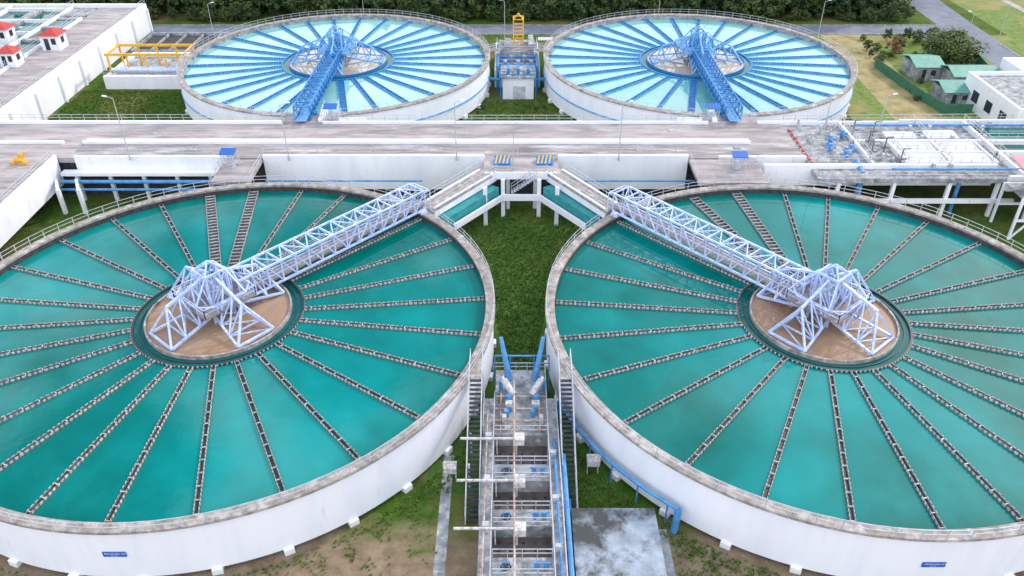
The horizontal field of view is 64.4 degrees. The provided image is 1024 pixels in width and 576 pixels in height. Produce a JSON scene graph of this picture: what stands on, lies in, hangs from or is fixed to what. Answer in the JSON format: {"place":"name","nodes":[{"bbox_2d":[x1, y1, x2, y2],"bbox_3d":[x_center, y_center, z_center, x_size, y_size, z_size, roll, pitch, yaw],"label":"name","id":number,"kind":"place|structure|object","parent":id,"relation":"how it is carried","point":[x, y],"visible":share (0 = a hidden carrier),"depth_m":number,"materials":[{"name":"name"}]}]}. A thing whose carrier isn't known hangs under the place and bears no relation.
{"place":"outdoors","nodes":[
{"label":"outdoors","id":0,"kind":"place"},
{"bbox_2d":[0,0,1023,575],"bbox_3d":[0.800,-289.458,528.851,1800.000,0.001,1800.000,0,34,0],"label":"ground","id":1,"kind":"structure","parent":0,"point":[460,552],"depth_m":75.88,"materials":[{"name":"green plant"}]},
{"bbox_2d":[0,9,150,119],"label":"building body","id":2,"kind":"structure","parent":1,"relation":"on","point":[51,96],"depth_m":161.76,"materials":[{"name":"white paint"}]},
{"bbox_2d":[0,12,74,65],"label":"filter water","id":3,"kind":"structure","parent":2,"relation":"in","point":[12,15],"depth_m":181.74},
{"bbox_2d":[0,8,98,68],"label":"slabs","id":4,"kind":"structure","parent":2,"relation":"on","point":[84,12],"depth_m":185.31,"materials":[{"name":"grey concrete"}]},
{"bbox_2d":[0,8,136,107],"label":"roof walkway","id":5,"kind":"structure","parent":2,"relation":"on","point":[38,61],"depth_m":163.75,"materials":[{"name":"concrete"}]},
{"bbox_2d":[0,21,17,43],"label":"red roof kiosk","id":6,"kind":"object","parent":5,"relation":"on","point":[7,31],"visible":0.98,"depth_m":168.68,"materials":[{"name":"white paint"}]},
{"bbox_2d":[0,29,13,37],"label":"door and windows","id":7,"kind":"structure","parent":6,"relation":"in","point":[10,31],"depth_m":168.95,"materials":[{"name":"black glass"}]},
{"bbox_2d":[0,45,24,67],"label":"red roof kiosk","id":8,"kind":"object","parent":5,"relation":"on","point":[12,55],"visible":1,"depth_m":156.66,"materials":[{"name":"white paint"}]},
{"bbox_2d":[1,53,20,66],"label":"door and windows","id":9,"kind":"structure","parent":8,"relation":"in","point":[17,55],"depth_m":156.63,"materials":[{"name":"black glass"}]},
{"bbox_2d":[14,26,29,71],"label":"street lamp","id":10,"kind":"object","parent":5,"relation":"on","point":[22,50],"visible":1,"depth_m":151.47,"materials":[{"name":"grey metal"}]},
{"bbox_2d":[35,27,68,50],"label":"red roof kiosk","id":11,"kind":"object","parent":5,"relation":"on","point":[52,39],"visible":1,"depth_m":165.02,"materials":[{"name":"white paint"}]},
{"bbox_2d":[43,35,64,49],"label":"door and windows","id":12,"kind":"structure","parent":11,"relation":"in","point":[46,42],"depth_m":165.04,"materials":[{"name":"black glass"}]},
{"bbox_2d":[0,3,152,119],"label":"parapets and channel walls","id":13,"kind":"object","parent":1,"relation":"on","point":[12,104],"visible":0.87,"depth_m":175.53,"materials":[{"name":"white paint"}]},
{"bbox_2d":[0,0,144,106],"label":"handrail","id":14,"kind":"object","parent":13,"relation":"on","point":[63,56],"visible":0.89,"depth_m":166.59,"materials":[{"name":"metal"}]},
{"bbox_2d":[102,52,190,88],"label":"chlorination basin","id":15,"kind":"object","parent":1,"relation":"on","point":[140,77],"visible":0.71,"depth_m":162.81,"materials":[{"name":"white paint"}]},
{"bbox_2d":[104,44,194,74],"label":"yellow gantry","id":16,"kind":"object","parent":15,"relation":"in","point":[158,54],"visible":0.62,"depth_m":163.31,"materials":[{"name":"metal"}]},
{"bbox_2d":[130,32,230,52],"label":"settling bay","id":17,"kind":"object","parent":1,"relation":"on","point":[173,37],"visible":0.48,"depth_m":184.82,"materials":[{"name":"concrete"}]},
{"bbox_2d":[0,176,495,575],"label":"clarifier tank","id":18,"kind":"object","parent":1,"relation":"on","point":[216,379],"visible":1,"depth_m":82.55,"materials":[{"name":"liquid"}]},
{"bbox_2d":[102,552,126,556],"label":"information sign","id":19,"kind":"object","parent":18,"relation":"attached to","point":[114,554],"visible":1,"depth_m":66.24,"materials":[{"name":"blue metal"}]},
{"bbox_2d":[176,9,490,121],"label":"clarifier tank","id":20,"kind":"object","parent":1,"relation":"on","point":[377,67],"visible":0.98,"depth_m":155.18,"materials":[{"name":"paint"}]},
{"bbox_2d":[482,43,498,56],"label":"catwalk","id":21,"kind":"object","parent":20,"relation":"attached to","point":[492,50],"visible":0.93,"depth_m":162.55,"materials":[{"name":"grey metal"}]},
{"bbox_2d":[282,100,756,123],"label":"bridge landing","id":22,"kind":"object","parent":20,"relation":"attached to","point":[747,118],"visible":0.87,"depth_m":132.93,"materials":[{"name":"concrete"}]},
{"bbox_2d":[323,103,337,120],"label":"blue canopy","id":23,"kind":"object","parent":22,"relation":"on","point":[331,114],"visible":0.99,"depth_m":132.36,"materials":[{"name":"metal"}]},
{"bbox_2d":[705,103,720,119],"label":"blue canopy","id":24,"kind":"object","parent":22,"relation":"on","point":[717,106],"visible":0.96,"depth_m":132.34,"materials":[{"name":"metal"}]},
{"bbox_2d":[0,89,800,575],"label":"grass tufts","id":25,"kind":"object","parent":1,"relation":"on","point":[512,233],"visible":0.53,"depth_m":109.35,"materials":[{"name":"green plant"}]},
{"bbox_2d":[0,114,899,247],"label":"elevated channel deck","id":26,"kind":"structure","parent":1,"relation":"on","point":[81,159],"depth_m":123.61,"materials":[{"name":"concrete"}]},
{"bbox_2d":[9,150,28,165],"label":"orange dosing pump","id":27,"kind":"object","parent":26,"relation":"on","point":[20,158],"visible":1,"depth_m":118.96,"materials":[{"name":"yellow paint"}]},
{"bbox_2d":[102,95,131,159],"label":"street lamp","id":28,"kind":"object","parent":26,"relation":"on","point":[121,128],"visible":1,"depth_m":118.15,"materials":[{"name":"grey metal"}]},
{"bbox_2d":[219,148,237,167],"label":"blue canopy","id":29,"kind":"object","parent":26,"relation":"on","point":[229,161],"visible":1,"depth_m":118.22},
{"bbox_2d":[279,102,289,160],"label":"street lamp","id":30,"kind":"object","parent":26,"relation":"on","point":[284,132],"visible":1,"depth_m":118.28,"materials":[{"name":"grey metal"}]},
{"bbox_2d":[454,99,464,160],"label":"street lamp","id":31,"kind":"object","parent":26,"relation":"on","point":[455,128],"visible":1,"depth_m":117.93,"materials":[{"name":"grey metal"}]},
{"bbox_2d":[617,100,633,160],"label":"street lamp","id":32,"kind":"object","parent":26,"relation":"on","point":[618,159],"visible":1,"depth_m":118.32,"materials":[{"name":"grey metal"}]},
{"bbox_2d":[730,151,748,170],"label":"blue canopy","id":33,"kind":"object","parent":26,"relation":"on","point":[737,165],"visible":1,"depth_m":117.34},
{"bbox_2d":[0,0,915,22],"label":"tree line","id":34,"kind":"object","parent":1,"relation":"on","point":[226,10],"visible":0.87,"depth_m":200.22,"materials":[{"name":"green plant"}]},
{"bbox_2d":[464,348,482,524],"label":"steel stair","id":35,"kind":"object","parent":1,"relation":"on","point":[476,376],"visible":0.96,"depth_m":76.64,"materials":[{"name":"metal"}]},
{"bbox_2d":[502,0,504,37],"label":"street lamp","id":36,"kind":"object","parent":1,"relation":"on","point":[504,18],"visible":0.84,"depth_m":187.11,"materials":[{"name":"grey metal"}]},
{"bbox_2d":[453,367,574,575],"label":"valve chamber","id":37,"kind":"object","parent":1,"relation":"on","point":[521,528],"visible":0.99,"depth_m":73.08,"materials":[{"name":"grey concrete"}]},
{"bbox_2d":[482,337,549,433],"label":"valve headworks","id":38,"kind":"object","parent":37,"relation":"on","point":[533,391],"visible":0.99,"depth_m":83.03,"materials":[{"name":"blue paint"}]},
{"bbox_2d":[488,52,545,100],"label":"blue pipework","id":39,"kind":"object","parent":1,"relation":"on","point":[497,79],"visible":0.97,"depth_m":160.04,"materials":[{"name":"metal"}]},
{"bbox_2d":[418,158,622,229],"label":"junction walkway","id":40,"kind":"structure","parent":1,"relation":"on","point":[580,203],"depth_m":114.67,"materials":[{"name":"concrete"}]},
{"bbox_2d":[494,155,510,164],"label":"striped hatch","id":41,"kind":"object","parent":40,"relation":"on","point":[502,159],"visible":1,"depth_m":119.65,"materials":[{"name":"blue metal"}]},
{"bbox_2d":[512,121,523,169],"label":"street lamp","id":42,"kind":"object","parent":40,"relation":"on","point":[513,143],"visible":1,"depth_m":115.73,"materials":[{"name":"grey metal"}]},
{"bbox_2d":[536,155,552,164],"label":"striped hatch","id":43,"kind":"object","parent":40,"relation":"on","point":[544,159],"visible":1,"depth_m":119.65,"materials":[{"name":"blue metal"}]},
{"bbox_2d":[425,201,616,494],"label":"grass","id":44,"kind":"structure","parent":1,"relation":"on","point":[436,467],"depth_m":95.32,"materials":[{"name":"green plant"}]},
{"bbox_2d":[586,454,600,473],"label":"control box stand","id":45,"kind":"object","parent":44,"relation":"on","point":[593,460],"visible":1,"depth_m":76.72,"materials":[{"name":"white metal"}]},
{"bbox_2d":[433,456,675,575],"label":"footpath","id":46,"kind":"structure","parent":1,"relation":"on","point":[442,537],"depth_m":72.00,"materials":[{"name":"grey concrete"}]},
{"bbox_2d":[443,461,456,481],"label":"control box stand","id":47,"kind":"object","parent":46,"relation":"on","point":[449,467],"visible":1,"depth_m":76.00,"materials":[{"name":"white metal"}]},
{"bbox_2d":[557,348,577,521],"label":"steel stair","id":48,"kind":"object","parent":1,"relation":"on","point":[564,376],"visible":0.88,"depth_m":77.38,"materials":[{"name":"metal"}]},
{"bbox_2d":[571,508,666,575],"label":"concrete pad","id":49,"kind":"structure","parent":1,"relation":"on","point":[616,541],"depth_m":68.01,"materials":[{"name":"concrete"}]},
{"bbox_2d":[557,400,681,533],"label":"blue supply pipe","id":50,"kind":"object","parent":1,"relation":"on","point":[677,514],"visible":0.84,"depth_m":74.16,"materials":[{"name":"metal"}]},
{"bbox_2d":[543,9,857,122],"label":"clarifier tank","id":51,"kind":"object","parent":1,"relation":"on","point":[661,67],"visible":0.99,"depth_m":154.86,"materials":[{"name":"liquid"}]},
{"bbox_2d":[534,43,551,56],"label":"catwalk","id":52,"kind":"object","parent":51,"relation":"attached to","point":[542,50],"visible":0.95,"depth_m":162.60,"materials":[{"name":"grey metal"}]},
{"bbox_2d":[475,27,972,120],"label":"shrubs","id":53,"kind":"object","parent":1,"relation":"on","point":[916,38],"visible":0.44,"depth_m":181.80,"materials":[{"name":"green plant"}]},
{"bbox_2d":[544,178,1023,575],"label":"clarifier tank","id":54,"kind":"object","parent":1,"relation":"on","point":[797,379],"visible":0.99,"depth_m":82.44,"materials":[{"name":"liquid"}]},
{"bbox_2d":[921,562,946,566],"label":"information sign","id":55,"kind":"object","parent":54,"relation":"attached to","point":[933,564],"visible":1,"depth_m":65.89,"materials":[{"name":"blue metal"}]},
{"bbox_2d":[762,113,1023,216],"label":"chemical dosing platform","id":56,"kind":"structure","parent":1,"relation":"on","point":[949,153],"depth_m":121.26,"materials":[{"name":"grey concrete"}]},
{"bbox_2d":[816,92,842,160],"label":"street lamp","id":57,"kind":"object","parent":56,"relation":"on","point":[825,126],"visible":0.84,"depth_m":117.78,"materials":[{"name":"grey metal"}]},
{"bbox_2d":[875,93,897,138],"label":"street lamp","id":58,"kind":"object","parent":56,"relation":"on","point":[882,114],"visible":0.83,"depth_m":124.71,"materials":[{"name":"grey metal"}]},
{"bbox_2d":[810,0,1023,120],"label":"grass","id":59,"kind":"structure","parent":1,"relation":"on","point":[864,103],"depth_m":185.63,"materials":[{"name":"green plant"}]},
{"bbox_2d":[885,34,905,56],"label":"dry bush","id":60,"kind":"object","parent":59,"relation":"on","point":[896,47],"visible":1,"depth_m":178.00,"materials":[{"name":"brown plant"}]},
{"bbox_2d":[900,54,946,80],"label":"green roof shed","id":61,"kind":"structure","parent":59,"relation":"on","point":[926,67],"depth_m":166.17,"materials":[{"name":"grey concrete"}]},
{"bbox_2d":[920,70,936,80],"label":"door and window","id":62,"kind":"structure","parent":61,"relation":"in","point":[933,72],"depth_m":165.64,"materials":[{"name":"black glass"}]},
{"bbox_2d":[874,53,988,113],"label":"green fence","id":63,"kind":"object","parent":59,"relation":"on","point":[942,107],"visible":0.75,"depth_m":158.15,"materials":[{"name":"green metal"}]},
{"bbox_2d":[930,80,970,103],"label":"green roof shed","id":64,"kind":"structure","parent":59,"relation":"on","point":[952,91],"depth_m":155.34,"materials":[{"name":"grey concrete"}]},
{"bbox_2d":[951,95,967,103],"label":"door and window","id":65,"kind":"structure","parent":64,"relation":"in","point":[954,97],"depth_m":155.07,"materials":[{"name":"black glass"}]},
{"bbox_2d":[939,65,999,79],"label":"green roof shed","id":66,"kind":"structure","parent":59,"relation":"on","point":[954,72],"depth_m":161.69,"materials":[{"name":"green metal"}]},
{"bbox_2d":[965,57,1023,118],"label":"walls","id":67,"kind":"structure","parent":59,"relation":"on","point":[1011,64],"depth_m":151.04,"materials":[{"name":"white paint"}]},
{"bbox_2d":[971,90,1006,118],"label":"windows","id":68,"kind":"structure","parent":67,"relation":"attached to","point":[988,104],"depth_m":148.69,"materials":[{"name":"black glass"}]},
{"bbox_2d":[978,76,1023,107],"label":"roof","id":69,"kind":"structure","parent":67,"relation":"on","point":[1011,88],"depth_m":150.32,"materials":[{"name":"grey concrete"}]},
{"bbox_2d":[967,71,1023,112],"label":"parapet","id":70,"kind":"structure","parent":69,"relation":"on","point":[973,75],"depth_m":151.37,"materials":[{"name":"white paint"}]},
{"bbox_2d":[998,0,1011,37],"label":"street lamp","id":71,"kind":"object","parent":59,"relation":"on","point":[1004,20],"visible":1,"depth_m":187.88,"materials":[{"name":"grey metal"}]},
{"bbox_2d":[1001,0,1023,11],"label":"drainage channel","id":72,"kind":"object","parent":59,"relation":"on","point":[1015,5],"depth_m":212.83,"materials":[{"name":"concrete"}]},
{"bbox_2d":[921,27,989,64],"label":"broad tree","id":73,"kind":"object","parent":1,"relation":"on","point":[956,44],"visible":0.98,"depth_m":173.07,"materials":[{"name":"green plant"}]},
{"bbox_2d":[989,182,1023,239],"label":"frame","id":74,"kind":"object","parent":1,"relation":"on","point":[1010,235],"visible":1,"depth_m":115.14,"materials":[{"name":"white paint"}]},
{"bbox_2d":[1006,183,1023,198],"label":"floor","id":75,"kind":"structure","parent":74,"relation":"attached to","point":[1017,189],"depth_m":113.68,"materials":[{"name":"grey concrete"}]},
{"bbox_2d":[1012,156,1023,169],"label":"roof","id":76,"kind":"structure","parent":74,"relation":"on","point":[1019,160],"depth_m":112.73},
{"bbox_2d":[494,42,539,98],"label":"walls","id":77,"kind":"structure","parent":0,"point":[507,85],"depth_m":157.33,"materials":[{"name":"white paint"}]},
{"bbox_2d":[496,43,536,78],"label":"roof","id":78,"kind":"structure","parent":77,"relation":"on","point":[514,67],"depth_m":159.23,"materials":[{"name":"white metal"}]},
{"bbox_2d":[496,37,538,62],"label":"roof handrail","id":79,"kind":"object","parent":77,"relation":"on","point":[517,46],"visible":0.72,"depth_m":167.06,"materials":[{"name":"grey metal"}]},
{"bbox_2d":[499,35,535,63],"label":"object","id":80,"kind":"object","parent":77,"relation":"on","point":[511,51],"visible":0.75,"depth_m":168.06,"materials":[{"name":"grey concrete"}]},
{"bbox_2d":[513,13,523,48],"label":"yellow hoist tower","id":81,"kind":"structure","parent":80,"relation":"on","point":[522,29],"depth_m":167.92,"materials":[{"name":"metal"}]},
{"bbox_2d":[513,86,524,98],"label":"shutter door","id":82,"kind":"structure","parent":77,"relation":"attached to","point":[518,92],"depth_m":157.58,"materials":[{"name":"grey metal"}]},
{"bbox_2d":[538,37,552,40],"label":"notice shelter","id":83,"kind":"object","parent":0,"point":[544,39],"visible":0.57,"depth_m":182.16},
{"bbox_2d":[147,0,1021,66],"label":"road","id":84,"kind":"structure","parent":0,"point":[940,14],"depth_m":196.25,"materials":[{"name":"grey asphalt"}]},
{"bbox_2d":[821,35,942,120],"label":"dirt path","id":85,"kind":"structure","parent":0,"point":[879,86],"depth_m":165.49,"materials":[{"name":"beige soil"}]}
]}

